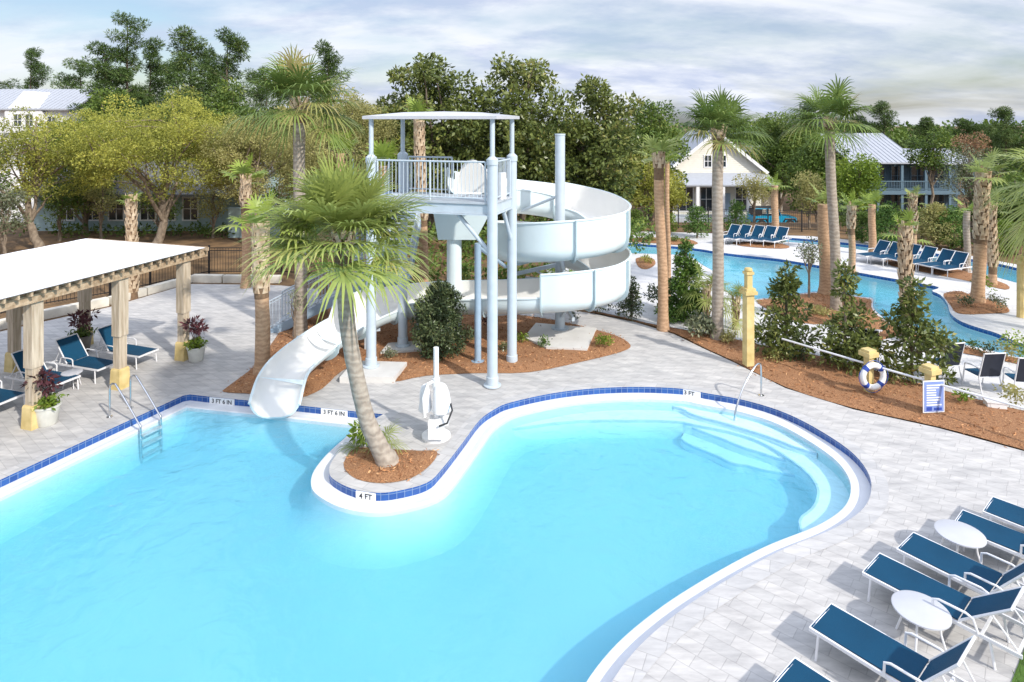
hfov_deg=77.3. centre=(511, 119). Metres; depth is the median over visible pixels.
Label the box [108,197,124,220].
window
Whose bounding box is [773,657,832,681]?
sun lounger
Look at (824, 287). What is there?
sabal palm
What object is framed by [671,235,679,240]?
shrub
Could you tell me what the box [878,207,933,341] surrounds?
sabal palm
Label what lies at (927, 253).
sun lounger
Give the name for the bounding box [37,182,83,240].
broadleaf tree
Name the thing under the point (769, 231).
sun lounger
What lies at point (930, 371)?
rail post
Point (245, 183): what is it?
sabal palm
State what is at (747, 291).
yellow post
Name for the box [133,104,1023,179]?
wood
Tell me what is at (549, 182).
broadleaf tree
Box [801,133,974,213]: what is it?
balcony house
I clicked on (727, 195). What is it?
door
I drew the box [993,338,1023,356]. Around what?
shrub
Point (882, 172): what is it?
window
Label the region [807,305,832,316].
shrub
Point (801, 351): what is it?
shrub
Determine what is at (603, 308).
shrub
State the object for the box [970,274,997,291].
shrub
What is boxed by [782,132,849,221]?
broadleaf tree
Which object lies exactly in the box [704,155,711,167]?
window
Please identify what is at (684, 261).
conical shrub
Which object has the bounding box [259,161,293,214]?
broadleaf tree
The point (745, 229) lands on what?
sun lounger
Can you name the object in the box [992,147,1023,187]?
broadleaf tree
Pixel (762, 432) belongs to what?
pool step
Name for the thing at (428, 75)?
broadleaf tree
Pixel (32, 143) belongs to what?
broadleaf tree
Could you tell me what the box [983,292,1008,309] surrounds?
shrub
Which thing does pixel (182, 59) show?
pine tree
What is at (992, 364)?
sling chair
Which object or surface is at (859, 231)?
conifer shrub
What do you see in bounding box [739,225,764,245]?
sun lounger
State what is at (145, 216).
window
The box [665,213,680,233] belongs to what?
conifer shrub
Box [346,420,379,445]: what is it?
leafy plant
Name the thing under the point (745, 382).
step handrail
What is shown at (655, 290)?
shrub
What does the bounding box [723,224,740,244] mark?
sun lounger
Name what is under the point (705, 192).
window
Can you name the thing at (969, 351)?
mulch bed
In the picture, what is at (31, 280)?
pergola
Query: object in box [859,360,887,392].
lifebuoy
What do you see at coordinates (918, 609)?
side table
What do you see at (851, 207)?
sabal palm
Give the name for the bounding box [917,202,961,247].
shrub
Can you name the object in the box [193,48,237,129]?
pine tree
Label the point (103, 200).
broadleaf tree
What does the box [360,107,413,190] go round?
broadleaf tree
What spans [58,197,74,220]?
window
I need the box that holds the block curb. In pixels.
[0,274,281,329]
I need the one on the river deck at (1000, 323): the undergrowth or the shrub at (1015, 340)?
the shrub at (1015, 340)
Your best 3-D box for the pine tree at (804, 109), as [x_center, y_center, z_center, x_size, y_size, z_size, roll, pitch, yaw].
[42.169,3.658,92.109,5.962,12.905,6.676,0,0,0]
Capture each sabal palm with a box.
[115,190,142,300]
[210,45,368,335]
[211,188,312,374]
[221,152,270,288]
[227,148,438,467]
[290,159,327,315]
[325,127,358,177]
[359,136,409,286]
[403,97,432,281]
[633,131,688,331]
[657,146,680,298]
[673,85,775,339]
[759,172,790,236]
[774,73,882,310]
[806,182,842,294]
[839,188,874,272]
[858,190,889,251]
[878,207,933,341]
[902,184,929,243]
[952,199,973,271]
[954,147,1015,303]
[971,186,1016,285]
[972,148,1023,279]
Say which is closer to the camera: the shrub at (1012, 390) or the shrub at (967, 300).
the shrub at (1012, 390)
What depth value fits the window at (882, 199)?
66.96 m
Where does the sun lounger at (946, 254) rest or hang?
on the river deck at (1000, 323)
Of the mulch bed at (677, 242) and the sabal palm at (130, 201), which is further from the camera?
the mulch bed at (677, 242)
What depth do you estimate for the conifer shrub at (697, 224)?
39.21 m
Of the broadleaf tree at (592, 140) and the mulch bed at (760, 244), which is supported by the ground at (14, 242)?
the broadleaf tree at (592, 140)
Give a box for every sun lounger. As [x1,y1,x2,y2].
[0,380,24,404]
[4,349,80,392]
[49,333,112,383]
[90,324,158,369]
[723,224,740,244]
[725,224,751,245]
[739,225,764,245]
[752,225,776,245]
[764,226,791,247]
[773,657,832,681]
[809,603,975,681]
[856,240,890,263]
[862,553,1023,669]
[869,241,897,265]
[887,244,921,265]
[896,532,1023,637]
[913,245,937,271]
[917,248,955,274]
[931,251,971,277]
[955,510,1023,558]
[983,496,1023,529]
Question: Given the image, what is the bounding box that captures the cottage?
[653,129,781,221]
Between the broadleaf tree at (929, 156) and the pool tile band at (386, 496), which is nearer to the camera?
the pool tile band at (386, 496)
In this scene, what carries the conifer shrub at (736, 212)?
on the ground at (14, 242)
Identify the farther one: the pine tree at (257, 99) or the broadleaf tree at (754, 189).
the pine tree at (257, 99)
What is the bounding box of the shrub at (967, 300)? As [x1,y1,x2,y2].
[955,294,974,306]
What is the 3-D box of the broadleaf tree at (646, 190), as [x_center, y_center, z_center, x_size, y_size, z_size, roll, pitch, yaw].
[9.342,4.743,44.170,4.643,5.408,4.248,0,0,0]
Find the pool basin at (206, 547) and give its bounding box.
[0,402,850,681]
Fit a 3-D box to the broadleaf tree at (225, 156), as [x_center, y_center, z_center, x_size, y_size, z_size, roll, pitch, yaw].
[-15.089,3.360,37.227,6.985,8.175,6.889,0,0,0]
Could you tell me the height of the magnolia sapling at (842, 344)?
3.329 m
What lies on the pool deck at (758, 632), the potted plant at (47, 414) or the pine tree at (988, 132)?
the potted plant at (47, 414)
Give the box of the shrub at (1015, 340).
[998,328,1023,361]
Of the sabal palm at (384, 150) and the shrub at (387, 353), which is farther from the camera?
the sabal palm at (384, 150)
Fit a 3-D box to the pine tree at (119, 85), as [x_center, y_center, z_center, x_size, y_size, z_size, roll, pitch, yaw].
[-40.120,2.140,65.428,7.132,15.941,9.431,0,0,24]
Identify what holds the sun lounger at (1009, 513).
on the pool deck at (758, 632)
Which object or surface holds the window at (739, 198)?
in the cottage
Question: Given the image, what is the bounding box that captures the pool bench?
[512,410,849,532]
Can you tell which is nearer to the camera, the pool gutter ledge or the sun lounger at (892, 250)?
the pool gutter ledge
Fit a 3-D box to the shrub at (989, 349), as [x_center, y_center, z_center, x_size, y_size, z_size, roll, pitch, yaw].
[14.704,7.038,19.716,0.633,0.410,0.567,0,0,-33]
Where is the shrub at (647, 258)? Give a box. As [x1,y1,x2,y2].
[640,253,652,263]
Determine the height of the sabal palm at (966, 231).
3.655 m
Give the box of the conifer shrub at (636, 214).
[631,208,647,229]
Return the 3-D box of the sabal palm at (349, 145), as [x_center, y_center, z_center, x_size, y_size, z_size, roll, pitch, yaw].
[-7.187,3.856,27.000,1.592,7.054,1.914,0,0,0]
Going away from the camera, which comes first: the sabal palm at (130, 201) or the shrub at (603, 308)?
the shrub at (603, 308)
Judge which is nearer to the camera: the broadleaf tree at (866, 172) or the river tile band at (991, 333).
the river tile band at (991, 333)
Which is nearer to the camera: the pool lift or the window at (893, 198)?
the pool lift
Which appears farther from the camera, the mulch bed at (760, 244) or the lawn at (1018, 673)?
the mulch bed at (760, 244)
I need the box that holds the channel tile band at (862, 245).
[785,238,1016,281]
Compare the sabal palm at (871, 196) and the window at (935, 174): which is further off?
the window at (935, 174)
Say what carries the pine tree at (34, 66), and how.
on the ground at (14, 242)
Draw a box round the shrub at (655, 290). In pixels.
[643,283,657,302]
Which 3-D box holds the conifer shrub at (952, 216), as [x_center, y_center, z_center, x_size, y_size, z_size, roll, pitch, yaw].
[24.768,6.105,36.046,2.212,2.561,2.241,0,0,0]
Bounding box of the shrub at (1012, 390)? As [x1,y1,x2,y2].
[992,380,1023,405]
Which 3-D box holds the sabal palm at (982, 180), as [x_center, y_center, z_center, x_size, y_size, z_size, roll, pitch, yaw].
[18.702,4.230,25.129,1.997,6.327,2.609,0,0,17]
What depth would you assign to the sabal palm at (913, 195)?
35.63 m
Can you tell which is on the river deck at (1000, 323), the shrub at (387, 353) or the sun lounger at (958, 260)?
the sun lounger at (958, 260)
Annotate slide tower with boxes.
[269,111,519,388]
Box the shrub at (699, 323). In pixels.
[683,309,716,338]
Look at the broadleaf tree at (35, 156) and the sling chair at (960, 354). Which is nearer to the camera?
the sling chair at (960, 354)
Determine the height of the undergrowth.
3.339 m
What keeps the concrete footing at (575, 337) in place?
on the pool deck at (758, 632)
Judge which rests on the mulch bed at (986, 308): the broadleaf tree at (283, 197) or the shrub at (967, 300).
the shrub at (967, 300)
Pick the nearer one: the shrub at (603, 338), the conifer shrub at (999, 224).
the shrub at (603, 338)
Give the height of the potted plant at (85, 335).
1.340 m
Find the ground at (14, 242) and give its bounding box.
[0,126,1023,450]
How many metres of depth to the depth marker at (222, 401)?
16.72 m
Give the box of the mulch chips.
[228,240,1023,481]
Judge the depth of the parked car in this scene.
56.30 m
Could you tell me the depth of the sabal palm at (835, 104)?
24.05 m
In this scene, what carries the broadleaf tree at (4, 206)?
on the ground at (14, 242)
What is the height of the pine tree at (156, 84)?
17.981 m
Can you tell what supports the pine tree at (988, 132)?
on the ground at (14, 242)
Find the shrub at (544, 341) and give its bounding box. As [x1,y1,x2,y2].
[537,334,552,346]
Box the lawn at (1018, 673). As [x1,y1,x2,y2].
[1012,651,1023,681]
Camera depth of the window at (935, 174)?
66.96 m
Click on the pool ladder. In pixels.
(149, 442)
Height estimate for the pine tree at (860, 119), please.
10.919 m
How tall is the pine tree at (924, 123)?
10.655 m
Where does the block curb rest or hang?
on the ground at (14, 242)
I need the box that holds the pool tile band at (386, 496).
[0,387,870,500]
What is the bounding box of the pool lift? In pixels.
[418,346,452,443]
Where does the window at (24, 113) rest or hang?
in the white house at (44, 101)
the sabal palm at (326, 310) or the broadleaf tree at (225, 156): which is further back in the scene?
the broadleaf tree at (225, 156)
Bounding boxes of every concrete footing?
[340,361,406,382]
[381,340,421,353]
[524,323,595,350]
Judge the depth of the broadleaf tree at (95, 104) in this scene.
52.77 m
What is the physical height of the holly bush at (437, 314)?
2.438 m
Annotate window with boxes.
[13,113,22,126]
[24,113,33,126]
[46,116,56,127]
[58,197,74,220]
[88,197,100,220]
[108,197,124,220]
[139,197,156,220]
[168,197,175,220]
[182,197,198,220]
[679,187,693,211]
[700,187,711,211]
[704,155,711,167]
[723,155,726,167]
[735,187,745,210]
[871,195,884,209]
[880,166,884,185]
[890,166,904,185]
[890,195,904,210]
[910,166,923,185]
[917,195,923,208]
[930,167,944,185]
[930,195,944,205]
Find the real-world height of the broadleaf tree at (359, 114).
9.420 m
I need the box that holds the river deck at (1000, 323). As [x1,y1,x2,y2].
[546,231,1023,409]
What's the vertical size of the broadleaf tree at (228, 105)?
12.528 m
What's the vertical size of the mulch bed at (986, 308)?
0.109 m
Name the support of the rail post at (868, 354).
on the mulch bed at (902, 412)
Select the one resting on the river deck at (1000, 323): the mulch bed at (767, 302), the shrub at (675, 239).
the mulch bed at (767, 302)
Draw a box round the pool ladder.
[106,375,162,463]
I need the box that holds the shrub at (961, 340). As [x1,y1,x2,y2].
[953,337,968,345]
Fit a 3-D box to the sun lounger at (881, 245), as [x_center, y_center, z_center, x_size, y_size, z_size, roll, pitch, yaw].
[18.643,6.798,32.924,1.953,1.010,0.754,0,0,-20]
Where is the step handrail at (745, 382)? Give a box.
[733,363,763,420]
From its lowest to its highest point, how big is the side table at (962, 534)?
0.462 m
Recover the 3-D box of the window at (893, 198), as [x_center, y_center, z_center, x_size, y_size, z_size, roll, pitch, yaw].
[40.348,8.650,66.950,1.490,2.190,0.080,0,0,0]
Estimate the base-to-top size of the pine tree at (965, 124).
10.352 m
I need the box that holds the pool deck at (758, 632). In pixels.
[0,284,1023,681]
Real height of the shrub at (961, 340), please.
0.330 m
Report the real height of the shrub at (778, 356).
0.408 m
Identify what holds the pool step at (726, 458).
in the pool basin at (206, 547)
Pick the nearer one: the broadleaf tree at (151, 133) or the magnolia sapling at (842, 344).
the magnolia sapling at (842, 344)
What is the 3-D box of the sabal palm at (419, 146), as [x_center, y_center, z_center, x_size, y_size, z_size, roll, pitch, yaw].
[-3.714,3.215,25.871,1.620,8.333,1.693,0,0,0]
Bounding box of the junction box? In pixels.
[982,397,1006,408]
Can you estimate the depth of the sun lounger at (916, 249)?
31.96 m
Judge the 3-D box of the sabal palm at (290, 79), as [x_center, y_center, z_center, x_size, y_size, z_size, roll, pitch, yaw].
[-7.069,2.460,21.328,4.817,9.844,4.754,0,0,19]
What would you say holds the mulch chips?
on the mulch bed at (902, 412)
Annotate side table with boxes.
[61,368,82,388]
[891,590,951,651]
[934,519,986,561]
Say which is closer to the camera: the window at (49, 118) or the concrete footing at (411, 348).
the concrete footing at (411, 348)
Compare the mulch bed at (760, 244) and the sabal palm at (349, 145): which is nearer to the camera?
the sabal palm at (349, 145)
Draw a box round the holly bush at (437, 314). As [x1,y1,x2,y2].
[409,279,474,361]
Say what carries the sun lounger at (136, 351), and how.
on the pool deck at (758, 632)
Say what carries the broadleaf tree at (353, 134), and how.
on the ground at (14, 242)
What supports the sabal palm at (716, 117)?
on the mulch bed at (902, 412)
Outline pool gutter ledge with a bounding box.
[0,393,870,681]
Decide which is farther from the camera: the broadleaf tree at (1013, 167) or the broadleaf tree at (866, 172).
the broadleaf tree at (1013, 167)
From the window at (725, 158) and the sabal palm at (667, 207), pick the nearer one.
the sabal palm at (667, 207)
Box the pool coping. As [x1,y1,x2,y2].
[0,382,888,681]
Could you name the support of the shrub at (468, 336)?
on the mulch bed at (339, 360)
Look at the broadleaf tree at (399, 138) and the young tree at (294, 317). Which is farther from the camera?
the broadleaf tree at (399, 138)
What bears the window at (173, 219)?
in the bungalow
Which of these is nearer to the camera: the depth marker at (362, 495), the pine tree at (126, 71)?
the depth marker at (362, 495)
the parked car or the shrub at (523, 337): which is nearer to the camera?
the shrub at (523, 337)
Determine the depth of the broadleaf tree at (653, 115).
47.23 m
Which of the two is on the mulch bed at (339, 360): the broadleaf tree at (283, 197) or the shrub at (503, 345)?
the shrub at (503, 345)
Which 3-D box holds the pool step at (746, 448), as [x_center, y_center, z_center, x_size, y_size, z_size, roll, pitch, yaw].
[5.740,8.068,15.756,3.865,0.504,1.051,0,0,43]
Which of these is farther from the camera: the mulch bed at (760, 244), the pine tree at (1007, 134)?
the pine tree at (1007, 134)
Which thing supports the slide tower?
on the pool deck at (758, 632)
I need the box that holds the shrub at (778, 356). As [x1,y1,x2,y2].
[761,347,784,361]
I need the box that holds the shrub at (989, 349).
[977,341,998,353]
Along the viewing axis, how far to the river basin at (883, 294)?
30.06 m
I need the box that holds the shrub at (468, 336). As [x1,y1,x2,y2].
[463,328,474,337]
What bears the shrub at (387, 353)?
on the mulch bed at (339, 360)
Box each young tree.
[286,289,302,338]
[793,236,822,297]
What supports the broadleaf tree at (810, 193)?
on the ground at (14, 242)
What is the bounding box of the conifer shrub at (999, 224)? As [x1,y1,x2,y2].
[996,218,1018,255]
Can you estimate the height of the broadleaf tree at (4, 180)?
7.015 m
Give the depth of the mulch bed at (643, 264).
32.03 m
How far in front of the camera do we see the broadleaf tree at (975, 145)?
40.84 m
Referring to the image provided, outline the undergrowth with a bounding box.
[12,202,963,282]
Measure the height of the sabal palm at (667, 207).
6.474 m
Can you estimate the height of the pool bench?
0.574 m
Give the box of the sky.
[0,0,1023,125]
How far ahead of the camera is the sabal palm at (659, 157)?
22.02 m
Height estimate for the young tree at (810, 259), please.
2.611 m
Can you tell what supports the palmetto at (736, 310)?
on the ground at (14, 242)
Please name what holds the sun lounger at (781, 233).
on the river deck at (1000, 323)
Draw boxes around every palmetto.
[336,418,406,455]
[674,261,741,322]
[710,279,761,337]
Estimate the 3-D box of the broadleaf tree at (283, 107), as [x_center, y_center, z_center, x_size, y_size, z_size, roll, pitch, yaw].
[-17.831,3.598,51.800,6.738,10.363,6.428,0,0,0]
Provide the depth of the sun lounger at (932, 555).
9.88 m
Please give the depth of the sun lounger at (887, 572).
9.15 m
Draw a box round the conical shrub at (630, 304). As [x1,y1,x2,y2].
[613,276,644,321]
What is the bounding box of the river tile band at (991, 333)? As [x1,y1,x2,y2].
[628,243,1023,356]
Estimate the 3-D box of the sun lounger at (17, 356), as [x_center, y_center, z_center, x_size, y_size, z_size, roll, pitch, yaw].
[-12.669,6.798,17.271,1.953,1.010,0.754,0,0,19]
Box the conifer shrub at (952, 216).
[929,205,973,249]
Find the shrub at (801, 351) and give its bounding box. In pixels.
[780,345,808,360]
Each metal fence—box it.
[0,245,364,313]
[634,206,1020,255]
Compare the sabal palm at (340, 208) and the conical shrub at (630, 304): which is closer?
the sabal palm at (340, 208)
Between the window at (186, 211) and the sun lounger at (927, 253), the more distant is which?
the window at (186, 211)
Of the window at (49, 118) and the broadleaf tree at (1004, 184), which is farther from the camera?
the window at (49, 118)
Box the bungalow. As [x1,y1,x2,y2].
[11,161,290,237]
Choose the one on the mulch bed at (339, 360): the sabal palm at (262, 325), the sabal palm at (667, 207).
the sabal palm at (262, 325)
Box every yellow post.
[739,267,757,366]
[1015,254,1023,317]
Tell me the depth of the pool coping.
12.74 m
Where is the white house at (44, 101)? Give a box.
[0,89,104,221]
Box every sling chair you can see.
[855,327,878,362]
[925,342,964,380]
[962,352,1005,393]
[1002,357,1023,398]
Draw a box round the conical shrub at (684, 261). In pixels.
[653,236,711,323]
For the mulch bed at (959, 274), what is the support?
on the river deck at (1000, 323)
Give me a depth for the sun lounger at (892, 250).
32.53 m
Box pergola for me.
[0,238,208,430]
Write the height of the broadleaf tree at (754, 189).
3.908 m
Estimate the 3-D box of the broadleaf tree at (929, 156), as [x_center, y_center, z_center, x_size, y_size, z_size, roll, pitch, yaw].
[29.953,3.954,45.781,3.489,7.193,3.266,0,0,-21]
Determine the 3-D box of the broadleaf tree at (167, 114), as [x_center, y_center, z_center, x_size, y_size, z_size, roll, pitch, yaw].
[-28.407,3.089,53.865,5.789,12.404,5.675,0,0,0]
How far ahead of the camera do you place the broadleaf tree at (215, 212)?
39.34 m
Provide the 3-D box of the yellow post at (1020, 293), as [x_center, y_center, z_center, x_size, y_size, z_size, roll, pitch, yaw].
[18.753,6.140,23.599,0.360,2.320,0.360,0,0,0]
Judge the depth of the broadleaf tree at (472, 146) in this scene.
40.98 m
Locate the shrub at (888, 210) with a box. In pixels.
[863,200,900,247]
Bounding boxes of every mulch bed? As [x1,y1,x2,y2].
[223,308,630,396]
[344,447,436,482]
[592,311,1023,449]
[629,237,697,244]
[636,257,655,268]
[733,241,788,248]
[756,293,897,339]
[886,260,1009,288]
[944,291,1008,313]
[944,345,1017,363]
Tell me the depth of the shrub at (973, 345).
20.11 m
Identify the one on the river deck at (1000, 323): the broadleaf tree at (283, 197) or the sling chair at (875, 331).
the sling chair at (875, 331)
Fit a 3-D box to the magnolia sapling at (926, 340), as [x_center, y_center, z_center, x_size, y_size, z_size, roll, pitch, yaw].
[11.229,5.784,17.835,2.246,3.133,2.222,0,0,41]
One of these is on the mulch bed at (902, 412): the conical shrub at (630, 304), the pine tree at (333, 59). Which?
the conical shrub at (630, 304)
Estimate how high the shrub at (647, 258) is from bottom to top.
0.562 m
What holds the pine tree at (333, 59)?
on the ground at (14, 242)
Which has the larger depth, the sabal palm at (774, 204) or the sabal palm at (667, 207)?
the sabal palm at (774, 204)
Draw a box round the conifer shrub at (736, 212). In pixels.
[723,199,750,232]
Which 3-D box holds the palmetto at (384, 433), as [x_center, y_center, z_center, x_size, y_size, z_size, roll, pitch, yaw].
[-3.051,7.453,14.059,1.730,1.598,1.697,0,0,20]
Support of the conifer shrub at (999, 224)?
on the ground at (14, 242)
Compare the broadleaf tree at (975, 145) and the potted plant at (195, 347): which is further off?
the broadleaf tree at (975, 145)
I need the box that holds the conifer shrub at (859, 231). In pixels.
[846,209,868,242]
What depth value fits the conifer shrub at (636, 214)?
41.35 m
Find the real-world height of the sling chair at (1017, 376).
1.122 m
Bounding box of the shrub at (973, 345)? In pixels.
[966,338,981,348]
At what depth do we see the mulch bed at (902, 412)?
16.69 m
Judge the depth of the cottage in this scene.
63.95 m
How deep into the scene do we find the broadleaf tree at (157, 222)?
38.94 m
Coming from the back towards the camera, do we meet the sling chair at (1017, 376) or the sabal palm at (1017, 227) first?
the sabal palm at (1017, 227)
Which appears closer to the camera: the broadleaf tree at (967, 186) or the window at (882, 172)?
the broadleaf tree at (967, 186)
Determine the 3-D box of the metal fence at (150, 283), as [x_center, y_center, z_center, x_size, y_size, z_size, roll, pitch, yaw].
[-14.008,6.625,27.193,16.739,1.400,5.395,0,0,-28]
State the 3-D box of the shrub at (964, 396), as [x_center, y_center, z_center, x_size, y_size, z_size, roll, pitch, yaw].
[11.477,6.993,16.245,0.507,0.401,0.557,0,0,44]
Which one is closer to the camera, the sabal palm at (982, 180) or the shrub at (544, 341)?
the shrub at (544, 341)
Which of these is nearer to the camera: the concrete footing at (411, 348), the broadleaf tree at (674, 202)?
the concrete footing at (411, 348)
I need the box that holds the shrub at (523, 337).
[517,331,528,341]
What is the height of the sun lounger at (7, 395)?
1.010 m
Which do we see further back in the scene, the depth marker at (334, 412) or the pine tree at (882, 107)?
the pine tree at (882, 107)
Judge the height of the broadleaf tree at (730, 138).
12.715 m
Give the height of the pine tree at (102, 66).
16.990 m
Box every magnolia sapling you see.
[754,259,819,361]
[804,257,887,376]
[868,271,960,388]
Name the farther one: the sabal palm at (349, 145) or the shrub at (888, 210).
the shrub at (888, 210)
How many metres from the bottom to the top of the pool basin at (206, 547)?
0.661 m
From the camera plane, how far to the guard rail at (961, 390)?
16.16 m
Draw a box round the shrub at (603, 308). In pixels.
[594,303,612,312]
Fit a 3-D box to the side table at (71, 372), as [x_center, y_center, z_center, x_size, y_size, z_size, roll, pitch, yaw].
[-12.000,7.096,17.450,0.504,0.416,0.504,0,0,0]
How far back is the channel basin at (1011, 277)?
32.20 m
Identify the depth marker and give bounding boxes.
[209,397,234,405]
[321,408,347,416]
[356,491,375,501]
[683,389,700,397]
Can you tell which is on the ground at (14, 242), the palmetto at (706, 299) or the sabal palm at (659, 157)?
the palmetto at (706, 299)
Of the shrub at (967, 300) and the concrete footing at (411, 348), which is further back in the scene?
the shrub at (967, 300)
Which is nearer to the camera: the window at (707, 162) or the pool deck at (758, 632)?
the pool deck at (758, 632)
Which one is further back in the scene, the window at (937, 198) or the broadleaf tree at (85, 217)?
the window at (937, 198)
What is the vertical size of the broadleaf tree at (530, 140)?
11.701 m
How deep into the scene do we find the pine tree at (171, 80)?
63.18 m
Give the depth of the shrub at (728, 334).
20.68 m
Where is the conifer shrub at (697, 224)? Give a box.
[681,204,711,237]
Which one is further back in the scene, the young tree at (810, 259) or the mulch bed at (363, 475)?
the young tree at (810, 259)
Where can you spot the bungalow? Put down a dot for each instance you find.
(185, 217)
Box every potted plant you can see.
[20,366,68,427]
[65,308,99,350]
[179,314,208,362]
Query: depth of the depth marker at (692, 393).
17.20 m
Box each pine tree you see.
[0,78,20,88]
[18,47,52,88]
[50,57,92,88]
[64,40,133,131]
[82,67,138,131]
[88,9,171,119]
[128,35,168,145]
[157,58,205,122]
[163,24,218,117]
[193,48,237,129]
[197,27,253,125]
[241,67,288,158]
[308,39,351,170]
[796,102,821,132]
[846,113,874,132]
[864,100,900,145]
[898,116,953,148]
[948,117,990,176]
[976,105,1023,173]
[976,122,1015,169]
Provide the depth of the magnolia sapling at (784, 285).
19.50 m
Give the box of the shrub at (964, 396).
[951,388,976,403]
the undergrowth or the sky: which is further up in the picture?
the sky
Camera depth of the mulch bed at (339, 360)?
19.45 m
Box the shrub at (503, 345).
[498,341,506,351]
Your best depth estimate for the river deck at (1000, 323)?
25.92 m
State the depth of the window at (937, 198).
66.96 m
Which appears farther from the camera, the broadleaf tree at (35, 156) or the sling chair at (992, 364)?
the broadleaf tree at (35, 156)
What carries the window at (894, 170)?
in the balcony house at (898, 174)
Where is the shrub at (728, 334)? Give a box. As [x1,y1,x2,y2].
[719,330,736,343]
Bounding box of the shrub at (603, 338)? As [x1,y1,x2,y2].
[595,333,614,345]
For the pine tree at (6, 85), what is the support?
on the ground at (14, 242)
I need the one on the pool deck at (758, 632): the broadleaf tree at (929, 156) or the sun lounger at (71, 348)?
the sun lounger at (71, 348)
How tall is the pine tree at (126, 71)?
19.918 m
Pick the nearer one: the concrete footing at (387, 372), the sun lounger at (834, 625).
the sun lounger at (834, 625)
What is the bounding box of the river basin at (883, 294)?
[627,246,1023,356]
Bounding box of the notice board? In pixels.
[923,380,944,412]
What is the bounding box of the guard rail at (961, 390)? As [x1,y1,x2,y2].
[782,338,1023,408]
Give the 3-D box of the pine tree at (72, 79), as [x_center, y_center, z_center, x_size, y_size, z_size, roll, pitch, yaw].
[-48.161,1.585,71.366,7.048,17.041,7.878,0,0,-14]
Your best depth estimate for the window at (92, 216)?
41.94 m
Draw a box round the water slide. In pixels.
[248,134,631,418]
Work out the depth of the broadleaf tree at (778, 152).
65.42 m
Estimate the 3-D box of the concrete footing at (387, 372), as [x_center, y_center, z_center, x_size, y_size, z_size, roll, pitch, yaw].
[-3.929,7.230,18.331,1.687,0.180,1.226,0,0,0]
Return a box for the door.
[725,193,729,213]
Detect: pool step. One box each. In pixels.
[673,406,817,458]
[681,433,794,482]
[692,427,785,468]
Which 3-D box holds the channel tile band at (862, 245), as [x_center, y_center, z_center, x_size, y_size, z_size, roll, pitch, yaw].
[21.355,7.368,33.102,4.982,0.144,16.491,0,0,-28]
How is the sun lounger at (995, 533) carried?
on the pool deck at (758, 632)
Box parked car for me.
[747,206,797,221]
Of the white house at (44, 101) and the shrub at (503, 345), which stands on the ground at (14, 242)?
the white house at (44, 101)
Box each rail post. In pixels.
[858,347,878,392]
[919,363,941,380]
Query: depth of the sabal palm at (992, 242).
27.93 m
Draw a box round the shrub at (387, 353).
[381,346,397,358]
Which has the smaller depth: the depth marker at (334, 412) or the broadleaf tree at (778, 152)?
the depth marker at (334, 412)
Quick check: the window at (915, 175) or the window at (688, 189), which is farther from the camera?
the window at (915, 175)
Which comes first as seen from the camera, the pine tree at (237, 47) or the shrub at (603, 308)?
the shrub at (603, 308)
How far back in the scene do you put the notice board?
15.63 m
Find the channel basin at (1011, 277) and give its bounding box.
[784,240,1016,282]
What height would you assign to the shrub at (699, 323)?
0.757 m
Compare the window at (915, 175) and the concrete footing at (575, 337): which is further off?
the window at (915, 175)
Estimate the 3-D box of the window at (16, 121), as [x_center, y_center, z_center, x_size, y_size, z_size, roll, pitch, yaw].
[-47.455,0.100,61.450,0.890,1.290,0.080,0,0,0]
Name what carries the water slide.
attached to the slide tower
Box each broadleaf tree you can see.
[0,106,125,248]
[0,139,17,214]
[0,184,34,253]
[13,120,72,174]
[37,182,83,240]
[39,116,126,233]
[57,84,239,242]
[74,181,122,238]
[77,86,149,142]
[137,185,184,226]
[146,83,206,160]
[183,107,314,246]
[188,181,235,237]
[191,77,265,156]
[256,101,329,194]
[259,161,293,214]
[279,85,400,199]
[330,97,397,176]
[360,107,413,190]
[373,52,492,239]
[443,135,506,230]
[462,51,580,220]
[535,151,585,221]
[536,72,647,201]
[619,97,691,221]
[623,150,679,223]
[664,169,691,213]
[700,98,762,145]
[731,170,774,222]
[740,111,820,213]
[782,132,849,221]
[790,170,826,227]
[821,153,887,228]
[900,125,960,220]
[936,143,1002,236]
[950,131,991,200]
[967,170,1023,241]
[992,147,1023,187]
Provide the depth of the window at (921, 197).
66.96 m

